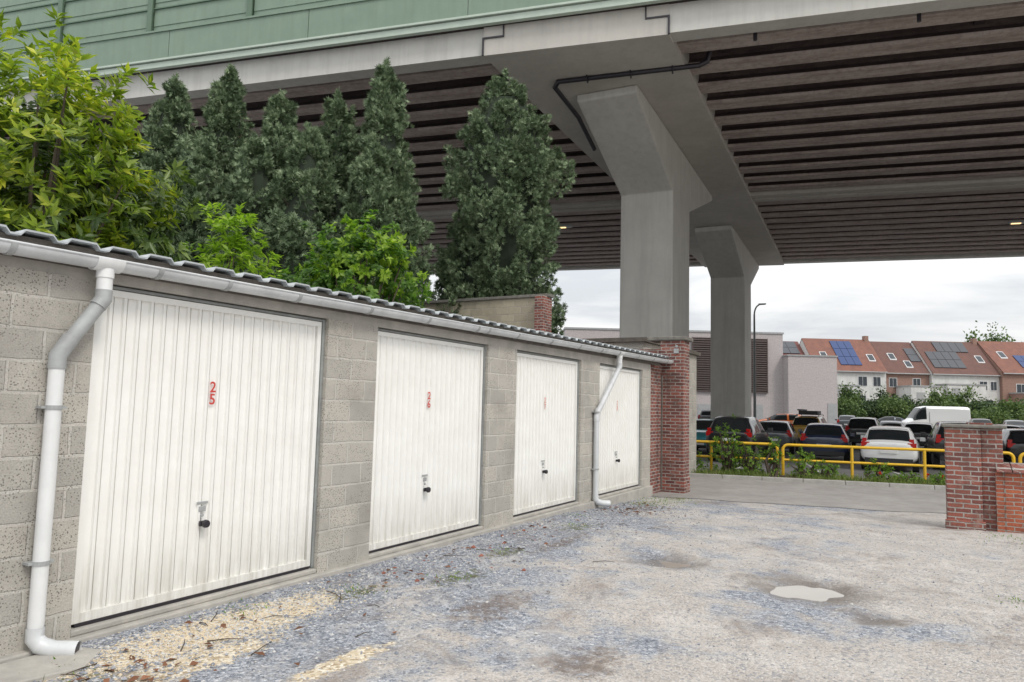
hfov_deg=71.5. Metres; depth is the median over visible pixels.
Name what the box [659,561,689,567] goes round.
puddle
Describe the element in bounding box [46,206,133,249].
rhododendron tree
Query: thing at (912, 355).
roof panels
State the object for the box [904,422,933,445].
parked car
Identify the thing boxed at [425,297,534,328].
wall
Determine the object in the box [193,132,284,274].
cypress tree
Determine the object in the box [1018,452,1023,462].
yellow railing
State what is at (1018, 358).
roof panels
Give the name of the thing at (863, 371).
gutter
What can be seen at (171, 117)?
cypress tree
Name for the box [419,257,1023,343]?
sky
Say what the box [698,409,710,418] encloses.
parked car
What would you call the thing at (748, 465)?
weeds
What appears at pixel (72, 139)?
cypress tree
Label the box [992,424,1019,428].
parked car
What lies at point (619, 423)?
door panel
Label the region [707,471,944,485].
verge
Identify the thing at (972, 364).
roof
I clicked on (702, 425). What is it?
parked car
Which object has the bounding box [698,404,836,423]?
building doors
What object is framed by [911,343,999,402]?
walls
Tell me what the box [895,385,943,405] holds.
white annex
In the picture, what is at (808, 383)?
walls
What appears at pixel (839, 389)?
extension trim
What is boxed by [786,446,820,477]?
weeds
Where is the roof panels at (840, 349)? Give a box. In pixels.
[819,341,875,364]
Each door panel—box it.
[71,286,325,627]
[369,328,485,552]
[513,351,578,516]
[598,364,640,494]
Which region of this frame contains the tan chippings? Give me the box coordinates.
[45,571,410,681]
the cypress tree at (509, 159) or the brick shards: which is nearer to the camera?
the brick shards
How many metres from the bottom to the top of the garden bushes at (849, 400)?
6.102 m
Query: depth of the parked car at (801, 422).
39.26 m
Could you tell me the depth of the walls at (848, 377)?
105.02 m
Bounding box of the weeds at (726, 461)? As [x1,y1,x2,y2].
[706,414,746,474]
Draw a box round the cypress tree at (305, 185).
[254,121,341,282]
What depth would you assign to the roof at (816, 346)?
108.18 m
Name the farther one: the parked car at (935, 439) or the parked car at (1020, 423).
the parked car at (1020, 423)
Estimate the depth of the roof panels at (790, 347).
110.14 m
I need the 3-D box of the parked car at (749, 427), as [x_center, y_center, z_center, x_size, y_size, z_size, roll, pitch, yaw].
[9.069,3.833,28.243,2.140,1.740,4.490,-1,-6,29]
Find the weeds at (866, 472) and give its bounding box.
[863,458,894,481]
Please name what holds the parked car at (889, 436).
on the parking lot
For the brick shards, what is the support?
on the ground at (564, 633)
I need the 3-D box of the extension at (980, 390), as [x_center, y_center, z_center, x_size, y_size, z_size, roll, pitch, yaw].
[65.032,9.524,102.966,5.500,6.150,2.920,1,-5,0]
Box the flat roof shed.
[582,337,700,472]
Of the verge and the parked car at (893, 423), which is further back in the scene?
the parked car at (893, 423)
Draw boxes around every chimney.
[862,336,867,341]
[970,338,976,344]
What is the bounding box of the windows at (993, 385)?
[979,381,996,402]
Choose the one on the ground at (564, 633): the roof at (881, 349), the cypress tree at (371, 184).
the cypress tree at (371, 184)
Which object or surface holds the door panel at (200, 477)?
in the garage row
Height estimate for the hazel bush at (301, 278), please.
4.807 m
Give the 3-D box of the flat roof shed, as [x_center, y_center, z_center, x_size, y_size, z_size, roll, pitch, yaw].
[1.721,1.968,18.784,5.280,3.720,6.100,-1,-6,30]
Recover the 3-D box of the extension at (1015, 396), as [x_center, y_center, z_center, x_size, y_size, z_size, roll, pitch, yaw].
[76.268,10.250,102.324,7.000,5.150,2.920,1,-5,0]
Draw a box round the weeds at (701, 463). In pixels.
[696,452,708,470]
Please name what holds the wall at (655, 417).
on the ground at (564, 633)
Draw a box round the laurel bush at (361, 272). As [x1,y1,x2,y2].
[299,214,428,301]
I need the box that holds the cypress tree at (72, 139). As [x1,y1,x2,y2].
[2,90,82,208]
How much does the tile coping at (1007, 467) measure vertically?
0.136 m
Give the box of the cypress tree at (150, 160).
[122,139,181,260]
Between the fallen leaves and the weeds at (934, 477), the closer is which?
the fallen leaves
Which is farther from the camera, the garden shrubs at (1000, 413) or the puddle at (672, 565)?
the garden shrubs at (1000, 413)
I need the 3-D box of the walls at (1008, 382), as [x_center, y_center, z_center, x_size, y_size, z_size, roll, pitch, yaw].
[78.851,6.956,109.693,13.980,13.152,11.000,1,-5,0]
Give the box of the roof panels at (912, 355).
[886,348,920,367]
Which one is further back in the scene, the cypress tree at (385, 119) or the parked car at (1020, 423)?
the parked car at (1020, 423)
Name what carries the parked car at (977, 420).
on the parking lot
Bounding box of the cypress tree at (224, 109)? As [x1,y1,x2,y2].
[196,63,254,196]
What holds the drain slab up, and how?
on the ground at (564, 633)
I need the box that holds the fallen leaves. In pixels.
[55,502,693,681]
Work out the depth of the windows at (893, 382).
105.34 m
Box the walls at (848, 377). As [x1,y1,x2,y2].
[800,340,885,400]
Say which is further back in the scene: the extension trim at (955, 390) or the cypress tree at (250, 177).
the extension trim at (955, 390)
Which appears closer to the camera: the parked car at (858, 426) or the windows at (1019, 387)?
the parked car at (858, 426)
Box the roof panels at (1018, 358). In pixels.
[996,351,1023,366]
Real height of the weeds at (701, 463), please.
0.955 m
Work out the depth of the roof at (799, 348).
110.08 m
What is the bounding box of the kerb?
[689,473,945,489]
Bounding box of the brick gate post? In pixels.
[941,422,1006,530]
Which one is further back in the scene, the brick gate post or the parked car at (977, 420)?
the parked car at (977, 420)
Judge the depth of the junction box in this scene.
15.38 m
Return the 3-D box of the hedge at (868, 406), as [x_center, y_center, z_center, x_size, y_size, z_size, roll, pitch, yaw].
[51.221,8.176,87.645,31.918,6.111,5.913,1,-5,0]
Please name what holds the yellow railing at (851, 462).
on the verge
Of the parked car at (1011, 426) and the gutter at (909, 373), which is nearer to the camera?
the parked car at (1011, 426)
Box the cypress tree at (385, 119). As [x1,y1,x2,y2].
[339,56,436,307]
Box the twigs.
[60,524,658,676]
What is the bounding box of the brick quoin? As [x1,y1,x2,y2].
[534,295,551,332]
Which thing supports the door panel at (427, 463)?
in the garage row
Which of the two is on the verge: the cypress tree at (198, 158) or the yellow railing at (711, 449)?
the yellow railing at (711, 449)
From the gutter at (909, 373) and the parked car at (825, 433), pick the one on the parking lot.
the parked car at (825, 433)
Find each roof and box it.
[783,341,804,354]
[799,338,886,371]
[869,341,929,373]
[910,341,999,374]
[977,341,1023,372]
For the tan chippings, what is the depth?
4.83 m
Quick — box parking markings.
[736,462,901,474]
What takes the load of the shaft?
on the ground at (564, 633)
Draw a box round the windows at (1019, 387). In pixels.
[1016,384,1023,391]
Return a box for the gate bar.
[660,376,662,488]
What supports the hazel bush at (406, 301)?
on the ground at (564, 633)
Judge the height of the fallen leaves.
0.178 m
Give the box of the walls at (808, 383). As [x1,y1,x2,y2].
[563,329,837,422]
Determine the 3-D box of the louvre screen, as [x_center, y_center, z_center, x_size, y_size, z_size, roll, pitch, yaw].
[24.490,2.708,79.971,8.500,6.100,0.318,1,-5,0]
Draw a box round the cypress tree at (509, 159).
[433,67,576,334]
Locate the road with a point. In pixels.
(898, 499)
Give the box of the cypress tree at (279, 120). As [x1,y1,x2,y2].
[258,89,298,201]
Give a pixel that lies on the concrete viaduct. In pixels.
(732, 146)
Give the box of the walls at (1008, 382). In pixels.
[977,343,1023,401]
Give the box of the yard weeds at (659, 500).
[43,494,1023,681]
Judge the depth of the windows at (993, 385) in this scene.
104.73 m
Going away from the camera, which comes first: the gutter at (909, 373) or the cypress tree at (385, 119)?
the cypress tree at (385, 119)
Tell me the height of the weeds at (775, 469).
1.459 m
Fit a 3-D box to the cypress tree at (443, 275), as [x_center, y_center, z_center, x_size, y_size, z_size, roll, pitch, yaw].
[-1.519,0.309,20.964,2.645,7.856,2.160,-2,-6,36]
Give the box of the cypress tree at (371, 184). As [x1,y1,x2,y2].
[320,130,413,300]
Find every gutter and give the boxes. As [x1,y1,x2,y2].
[837,371,887,372]
[886,373,930,374]
[933,374,1000,375]
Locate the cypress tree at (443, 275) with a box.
[429,223,477,300]
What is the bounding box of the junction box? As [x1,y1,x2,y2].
[674,345,678,352]
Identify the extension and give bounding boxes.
[837,386,859,397]
[936,385,986,401]
[1010,394,1023,402]
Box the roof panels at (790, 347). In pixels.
[783,341,799,353]
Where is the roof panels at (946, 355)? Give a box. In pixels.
[925,342,984,367]
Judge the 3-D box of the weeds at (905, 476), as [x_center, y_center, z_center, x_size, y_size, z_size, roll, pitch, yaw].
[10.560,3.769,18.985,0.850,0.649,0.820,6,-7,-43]
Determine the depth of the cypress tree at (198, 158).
17.08 m
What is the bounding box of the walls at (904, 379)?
[886,374,928,397]
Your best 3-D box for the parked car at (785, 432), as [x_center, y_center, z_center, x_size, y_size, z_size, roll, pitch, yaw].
[12.581,4.528,33.790,2.140,1.520,4.310,-1,-6,26]
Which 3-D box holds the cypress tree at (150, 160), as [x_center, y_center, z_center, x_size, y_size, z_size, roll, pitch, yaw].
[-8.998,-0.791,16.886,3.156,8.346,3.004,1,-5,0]
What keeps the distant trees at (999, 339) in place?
on the ground at (564, 633)
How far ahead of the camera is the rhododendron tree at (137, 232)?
10.57 m
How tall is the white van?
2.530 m
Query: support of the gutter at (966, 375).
attached to the roof at (972, 364)
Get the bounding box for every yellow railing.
[696,440,778,469]
[781,443,1015,482]
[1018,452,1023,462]
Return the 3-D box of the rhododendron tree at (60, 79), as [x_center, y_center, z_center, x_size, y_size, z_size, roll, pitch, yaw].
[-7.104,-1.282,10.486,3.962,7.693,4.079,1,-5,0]
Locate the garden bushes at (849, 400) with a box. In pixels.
[837,381,1023,417]
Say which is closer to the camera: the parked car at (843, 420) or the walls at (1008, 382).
the parked car at (843, 420)
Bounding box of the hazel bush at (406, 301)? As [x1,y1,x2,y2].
[384,287,424,307]
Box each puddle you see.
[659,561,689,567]
[770,585,843,601]
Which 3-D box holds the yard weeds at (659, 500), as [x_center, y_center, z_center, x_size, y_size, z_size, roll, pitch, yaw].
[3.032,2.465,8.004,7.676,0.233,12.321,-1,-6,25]
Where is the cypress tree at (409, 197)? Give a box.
[391,172,424,306]
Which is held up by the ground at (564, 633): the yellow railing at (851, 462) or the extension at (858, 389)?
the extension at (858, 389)
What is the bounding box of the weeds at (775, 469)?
[763,437,785,476]
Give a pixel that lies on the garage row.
(180, 438)
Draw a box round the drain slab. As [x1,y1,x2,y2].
[0,647,100,681]
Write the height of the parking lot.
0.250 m
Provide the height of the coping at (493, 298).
0.078 m
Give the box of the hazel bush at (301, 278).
[277,251,358,291]
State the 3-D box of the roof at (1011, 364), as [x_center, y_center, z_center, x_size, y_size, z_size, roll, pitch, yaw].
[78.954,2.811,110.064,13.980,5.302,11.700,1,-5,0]
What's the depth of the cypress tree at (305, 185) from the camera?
17.29 m
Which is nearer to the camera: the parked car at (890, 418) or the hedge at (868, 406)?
the parked car at (890, 418)
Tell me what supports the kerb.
on the ground at (564, 633)
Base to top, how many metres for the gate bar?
2.400 m
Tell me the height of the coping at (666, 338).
0.088 m
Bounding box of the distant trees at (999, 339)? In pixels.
[963,320,1021,341]
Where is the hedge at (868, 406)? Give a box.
[837,385,1022,418]
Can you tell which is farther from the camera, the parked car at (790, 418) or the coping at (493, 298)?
the parked car at (790, 418)
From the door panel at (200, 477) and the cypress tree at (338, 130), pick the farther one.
the cypress tree at (338, 130)
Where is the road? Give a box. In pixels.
[652,477,945,512]
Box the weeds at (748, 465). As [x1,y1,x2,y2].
[734,436,766,475]
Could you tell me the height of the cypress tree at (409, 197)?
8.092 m
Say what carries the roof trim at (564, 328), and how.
on the walls at (808, 383)
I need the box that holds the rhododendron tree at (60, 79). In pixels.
[0,5,181,249]
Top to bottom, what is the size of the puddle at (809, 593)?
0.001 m
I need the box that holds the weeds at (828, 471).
[814,458,844,478]
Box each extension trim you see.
[837,384,860,396]
[937,383,986,394]
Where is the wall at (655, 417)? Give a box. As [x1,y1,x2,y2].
[650,365,661,492]
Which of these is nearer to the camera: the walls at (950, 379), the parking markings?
the parking markings
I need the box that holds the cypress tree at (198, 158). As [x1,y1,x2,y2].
[150,130,235,263]
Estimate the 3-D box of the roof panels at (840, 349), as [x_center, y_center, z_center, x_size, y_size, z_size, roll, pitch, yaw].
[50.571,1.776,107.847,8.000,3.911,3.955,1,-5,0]
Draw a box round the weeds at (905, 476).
[892,471,925,482]
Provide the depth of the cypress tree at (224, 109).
18.80 m
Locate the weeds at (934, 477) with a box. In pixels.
[929,471,945,483]
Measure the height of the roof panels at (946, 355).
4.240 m
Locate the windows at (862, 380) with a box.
[858,376,880,400]
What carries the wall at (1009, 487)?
on the ground at (564, 633)
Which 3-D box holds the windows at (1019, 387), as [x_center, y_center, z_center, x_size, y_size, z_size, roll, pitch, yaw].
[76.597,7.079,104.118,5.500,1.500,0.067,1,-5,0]
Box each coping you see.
[423,293,553,303]
[647,336,692,342]
[996,462,1023,473]
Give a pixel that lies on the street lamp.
(754, 378)
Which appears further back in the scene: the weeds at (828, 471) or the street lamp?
the street lamp
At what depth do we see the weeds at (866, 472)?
19.39 m
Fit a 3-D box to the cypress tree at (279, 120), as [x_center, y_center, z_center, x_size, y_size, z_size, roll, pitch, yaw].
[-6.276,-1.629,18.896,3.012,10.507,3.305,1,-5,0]
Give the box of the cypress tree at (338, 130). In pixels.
[314,86,359,234]
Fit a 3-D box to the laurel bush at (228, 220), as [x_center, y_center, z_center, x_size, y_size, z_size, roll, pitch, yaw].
[-5.315,0.108,13.388,1.883,5.532,1.872,6,-7,-42]
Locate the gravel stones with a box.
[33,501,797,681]
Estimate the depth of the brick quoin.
18.29 m
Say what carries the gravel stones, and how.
on the ground at (564, 633)
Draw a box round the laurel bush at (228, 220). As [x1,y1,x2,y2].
[182,201,282,278]
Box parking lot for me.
[696,443,1011,479]
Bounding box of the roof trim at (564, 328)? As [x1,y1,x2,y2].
[561,327,837,356]
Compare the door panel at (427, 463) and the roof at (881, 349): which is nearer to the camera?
the door panel at (427, 463)
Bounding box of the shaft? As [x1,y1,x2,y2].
[640,340,689,492]
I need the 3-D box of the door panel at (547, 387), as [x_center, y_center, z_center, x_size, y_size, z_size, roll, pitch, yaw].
[0.516,1.354,10.644,0.160,2.274,2.156,-1,-6,30]
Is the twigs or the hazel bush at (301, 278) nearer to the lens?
the twigs
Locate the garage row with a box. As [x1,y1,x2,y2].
[0,224,673,663]
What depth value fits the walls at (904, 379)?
105.44 m
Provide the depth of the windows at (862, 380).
104.94 m
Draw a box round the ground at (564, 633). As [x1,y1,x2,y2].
[42,496,1023,681]
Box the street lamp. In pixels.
[753,303,765,417]
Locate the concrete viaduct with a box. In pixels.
[0,0,1023,418]
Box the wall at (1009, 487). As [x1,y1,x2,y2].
[995,472,1023,532]
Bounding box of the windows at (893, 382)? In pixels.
[889,378,920,386]
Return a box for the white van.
[902,406,970,425]
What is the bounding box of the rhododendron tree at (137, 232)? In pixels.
[0,89,202,261]
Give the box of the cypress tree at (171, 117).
[124,72,205,179]
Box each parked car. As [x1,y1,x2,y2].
[696,419,718,453]
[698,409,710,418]
[706,415,772,462]
[759,414,800,423]
[760,420,801,454]
[792,409,826,437]
[799,423,854,460]
[835,415,854,428]
[845,417,880,445]
[860,426,925,471]
[878,416,903,421]
[880,421,904,426]
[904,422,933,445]
[920,421,973,468]
[969,418,992,423]
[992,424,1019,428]
[1001,420,1023,428]
[1002,428,1023,463]
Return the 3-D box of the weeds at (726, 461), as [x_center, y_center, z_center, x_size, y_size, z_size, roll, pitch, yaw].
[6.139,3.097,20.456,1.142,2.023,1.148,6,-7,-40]
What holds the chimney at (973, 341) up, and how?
on the roof at (972, 364)
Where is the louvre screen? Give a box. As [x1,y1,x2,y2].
[692,337,767,392]
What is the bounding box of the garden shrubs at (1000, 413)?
[939,392,1023,423]
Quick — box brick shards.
[382,525,554,581]
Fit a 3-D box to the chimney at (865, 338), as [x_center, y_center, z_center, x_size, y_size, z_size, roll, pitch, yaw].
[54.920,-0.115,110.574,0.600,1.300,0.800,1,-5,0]
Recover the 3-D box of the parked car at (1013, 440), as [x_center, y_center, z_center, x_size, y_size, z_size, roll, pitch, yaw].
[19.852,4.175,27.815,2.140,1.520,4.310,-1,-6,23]

